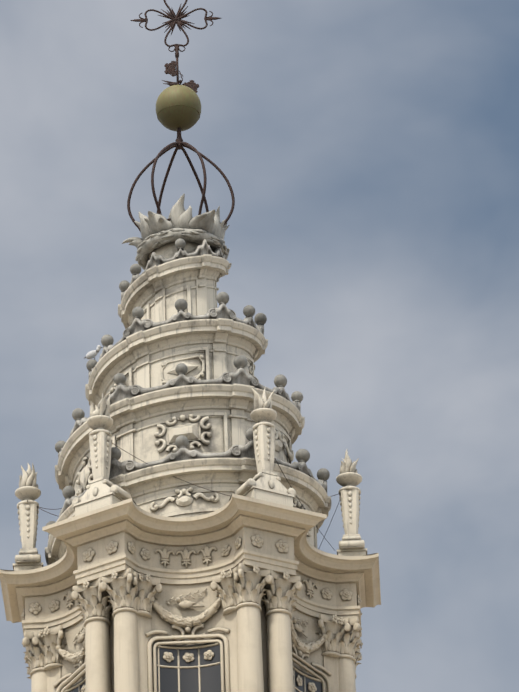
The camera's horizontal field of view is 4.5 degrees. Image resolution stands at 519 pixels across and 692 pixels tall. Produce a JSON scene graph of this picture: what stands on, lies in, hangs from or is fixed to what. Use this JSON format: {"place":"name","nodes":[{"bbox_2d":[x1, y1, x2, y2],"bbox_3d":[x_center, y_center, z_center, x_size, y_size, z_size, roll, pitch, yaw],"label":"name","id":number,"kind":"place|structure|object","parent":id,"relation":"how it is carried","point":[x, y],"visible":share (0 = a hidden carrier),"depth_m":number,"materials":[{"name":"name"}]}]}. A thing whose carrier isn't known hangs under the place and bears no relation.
{"place":"outdoors","nodes":[
{"label":"outdoors","id":0,"kind":"place"},
{"bbox_2d":[86,345,100,358],"bbox_3d":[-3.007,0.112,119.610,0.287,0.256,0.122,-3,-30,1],"label":"seagull","id":1,"kind":"object","parent":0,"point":[91,354],"visible":1,"depth_m":119.56,"materials":[{"name":"grey"}]},
{"bbox_2d":[0,493,380,691],"bbox_3d":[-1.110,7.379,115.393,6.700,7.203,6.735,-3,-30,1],"label":"entablature","id":2,"kind":"structure","parent":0,"point":[123,523],"depth_m":114.90,"materials":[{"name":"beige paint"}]},
{"bbox_2d":[24,657,30,678],"bbox_3d":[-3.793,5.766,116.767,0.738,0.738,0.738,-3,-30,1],"label":"capital","id":3,"kind":"object","parent":2,"relation":"attached to","point":[28,669],"visible":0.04,"depth_m":116.88,"materials":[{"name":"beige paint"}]},
{"bbox_2d":[22,630,48,677],"bbox_3d":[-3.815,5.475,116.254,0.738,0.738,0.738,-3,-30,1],"label":"capital","id":4,"kind":"object","parent":2,"relation":"attached to","point":[33,655],"visible":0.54,"depth_m":116.07,"materials":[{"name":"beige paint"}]},
{"bbox_2d":[32,625,66,669],"bbox_3d":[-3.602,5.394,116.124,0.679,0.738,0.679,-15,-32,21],"label":"pilaster capital","id":5,"kind":"object","parent":2,"relation":"attached to","point":[52,639],"visible":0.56,"depth_m":115.96,"materials":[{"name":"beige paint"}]},
{"bbox_2d":[71,577,112,627],"bbox_3d":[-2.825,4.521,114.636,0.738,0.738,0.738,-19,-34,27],"label":"capital","id":6,"kind":"object","parent":2,"relation":"attached to","point":[92,598],"visible":0.75,"depth_m":114.47,"materials":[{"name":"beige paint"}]},
{"bbox_2d":[100,568,143,617],"bbox_3d":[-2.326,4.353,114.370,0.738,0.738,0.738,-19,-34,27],"label":"capital","id":7,"kind":"object","parent":2,"relation":"attached to","point":[120,589],"visible":0.71,"depth_m":114.19,"materials":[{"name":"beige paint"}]},
{"bbox_2d":[132,572,162,618],"bbox_3d":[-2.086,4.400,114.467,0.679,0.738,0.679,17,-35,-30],"label":"pilaster capital","id":8,"kind":"object","parent":2,"relation":"attached to","point":[146,592],"visible":0.5,"depth_m":114.33,"materials":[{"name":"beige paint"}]},
{"bbox_2d":[45,241,330,565],"bbox_3d":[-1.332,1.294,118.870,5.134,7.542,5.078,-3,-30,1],"label":"spiral ramp","id":9,"kind":"structure","parent":2,"relation":"on","point":[144,413],"depth_m":117.45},
{"bbox_2d":[122,193,229,269],"bbox_3d":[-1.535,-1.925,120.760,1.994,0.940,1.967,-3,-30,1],"label":"wreath flames","id":10,"kind":"object","parent":9,"relation":"on","point":[157,230],"visible":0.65,"depth_m":120.06,"materials":[{"name":"stone"}]},
{"bbox_2d":[127,0,234,232],"bbox_3d":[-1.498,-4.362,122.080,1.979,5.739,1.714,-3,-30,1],"label":"wrought iron cross","id":11,"kind":"object","parent":9,"relation":"on","point":[172,68],"visible":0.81,"depth_m":121.94,"materials":[{"name":"black metal"}]},
{"bbox_2d":[156,85,200,131],"bbox_3d":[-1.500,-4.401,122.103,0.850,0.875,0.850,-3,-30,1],"label":"globe","id":12,"kind":"object","parent":11,"relation":"on","point":[178,106],"visible":0.96,"depth_m":121.80,"materials":[{"name":"metal"}]},
{"bbox_2d":[48,239,326,538],"bbox_3d":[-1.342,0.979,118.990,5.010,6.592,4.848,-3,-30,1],"label":"spiral crown scrolls","id":13,"kind":"object","parent":9,"relation":"on","point":[239,375],"visible":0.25,"depth_m":117.05,"materials":[{"name":"grey stone"}]},
{"bbox_2d":[46,237,329,525],"bbox_3d":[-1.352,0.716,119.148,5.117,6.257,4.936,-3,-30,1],"label":"ball finials","id":14,"kind":"object","parent":13,"relation":"on","point":[182,440],"visible":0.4,"depth_m":118.08,"materials":[{"name":"grey stone"}]},
{"bbox_2d":[37,442,339,548],"bbox_3d":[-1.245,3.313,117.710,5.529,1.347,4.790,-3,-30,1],"label":"tie wires","id":15,"kind":"object","parent":9,"relation":"attached to","point":[217,492],"visible":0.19,"depth_m":116.48,"materials":[{"name":"metal"}]},
{"bbox_2d":[71,278,317,548],"bbox_3d":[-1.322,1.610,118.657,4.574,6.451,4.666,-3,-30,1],"label":"relief wall panels","id":16,"kind":"object","parent":9,"relation":"attached to","point":[191,432],"visible":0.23,"depth_m":116.88,"materials":[{"name":"beige stone"}]},
{"bbox_2d":[13,387,366,570],"bbox_3d":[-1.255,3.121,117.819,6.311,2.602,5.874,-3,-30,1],"label":"torch finials","id":17,"kind":"object","parent":2,"relation":"on","point":[264,483],"visible":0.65,"depth_m":115.87,"materials":[{"name":"stone"}]},
{"bbox_2d":[21,534,361,619],"bbox_3d":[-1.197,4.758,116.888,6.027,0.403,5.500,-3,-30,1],"label":"frieze ornaments","id":18,"kind":"object","parent":2,"relation":"attached to","point":[88,554],"visible":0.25,"depth_m":114.95,"materials":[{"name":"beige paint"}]},
{"bbox_2d":[46,588,338,691],"bbox_3d":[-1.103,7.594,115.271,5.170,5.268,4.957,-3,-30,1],"label":"window frames","id":19,"kind":"structure","parent":2,"relation":"attached to","point":[229,669],"depth_m":114.26,"materials":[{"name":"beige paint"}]},
{"bbox_2d":[69,640,321,691],"bbox_3d":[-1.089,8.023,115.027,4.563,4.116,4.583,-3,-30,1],"label":"window glass","id":20,"kind":"object","parent":19,"relation":"attached to","point":[210,678],"visible":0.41,"depth_m":113.89,"materials":[{"name":"grey glass"}]},
{"bbox_2d":[31,606,355,691],"bbox_3d":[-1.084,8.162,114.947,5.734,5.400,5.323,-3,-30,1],"label":"column shafts","id":21,"kind":"object","parent":2,"relation":"attached to","point":[249,660],"depth_m":113.80,"materials":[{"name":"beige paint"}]},
{"bbox_2d":[210,567,238,615],"bbox_3d":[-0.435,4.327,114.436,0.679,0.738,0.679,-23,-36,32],"label":"pilaster capital","id":22,"kind":"object","parent":2,"relation":"attached to","point":[224,581],"visible":0.42,"depth_m":114.30,"materials":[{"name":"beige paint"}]},
{"bbox_2d":[228,563,271,611],"bbox_3d":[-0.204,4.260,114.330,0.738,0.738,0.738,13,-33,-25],"label":"capital","id":23,"kind":"object","parent":2,"relation":"attached to","point":[251,584],"visible":0.81,"depth_m":114.15,"materials":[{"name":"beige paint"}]},
{"bbox_2d":[263,588,297,624],"bbox_3d":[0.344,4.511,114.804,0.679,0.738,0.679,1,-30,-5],"label":"pilaster capital","id":24,"kind":"object","parent":2,"relation":"attached to","point":[294,604],"visible":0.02,"depth_m":114.73,"materials":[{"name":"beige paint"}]},
{"bbox_2d":[262,570,302,619],"bbox_3d":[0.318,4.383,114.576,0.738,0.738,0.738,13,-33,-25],"label":"capital","id":25,"kind":"object","parent":2,"relation":"attached to","point":[281,589],"visible":0.79,"depth_m":114.41,"materials":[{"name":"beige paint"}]},
{"bbox_2d":[315,614,350,657],"bbox_3d":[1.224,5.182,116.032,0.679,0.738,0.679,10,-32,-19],"label":"pilaster capital","id":26,"kind":"object","parent":2,"relation":"attached to","point":[329,627],"visible":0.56,"depth_m":115.87,"materials":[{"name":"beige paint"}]},
{"bbox_2d":[337,617,361,663],"bbox_3d":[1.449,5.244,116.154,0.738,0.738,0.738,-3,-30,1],"label":"capital","id":27,"kind":"object","parent":2,"relation":"attached to","point":[351,641],"visible":0.5,"depth_m":115.97,"materials":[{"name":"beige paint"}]},
{"bbox_2d":[354,640,362,678],"bbox_3d":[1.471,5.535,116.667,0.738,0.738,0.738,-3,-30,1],"label":"capital","id":28,"kind":"object","parent":2,"relation":"attached to","point":[358,656],"visible":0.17,"depth_m":116.70,"materials":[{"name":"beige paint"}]},
{"bbox_2d":[0,0,518,691],"label":"sky","id":29,"kind":"structure","parent":0,"point":[367,151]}
]}

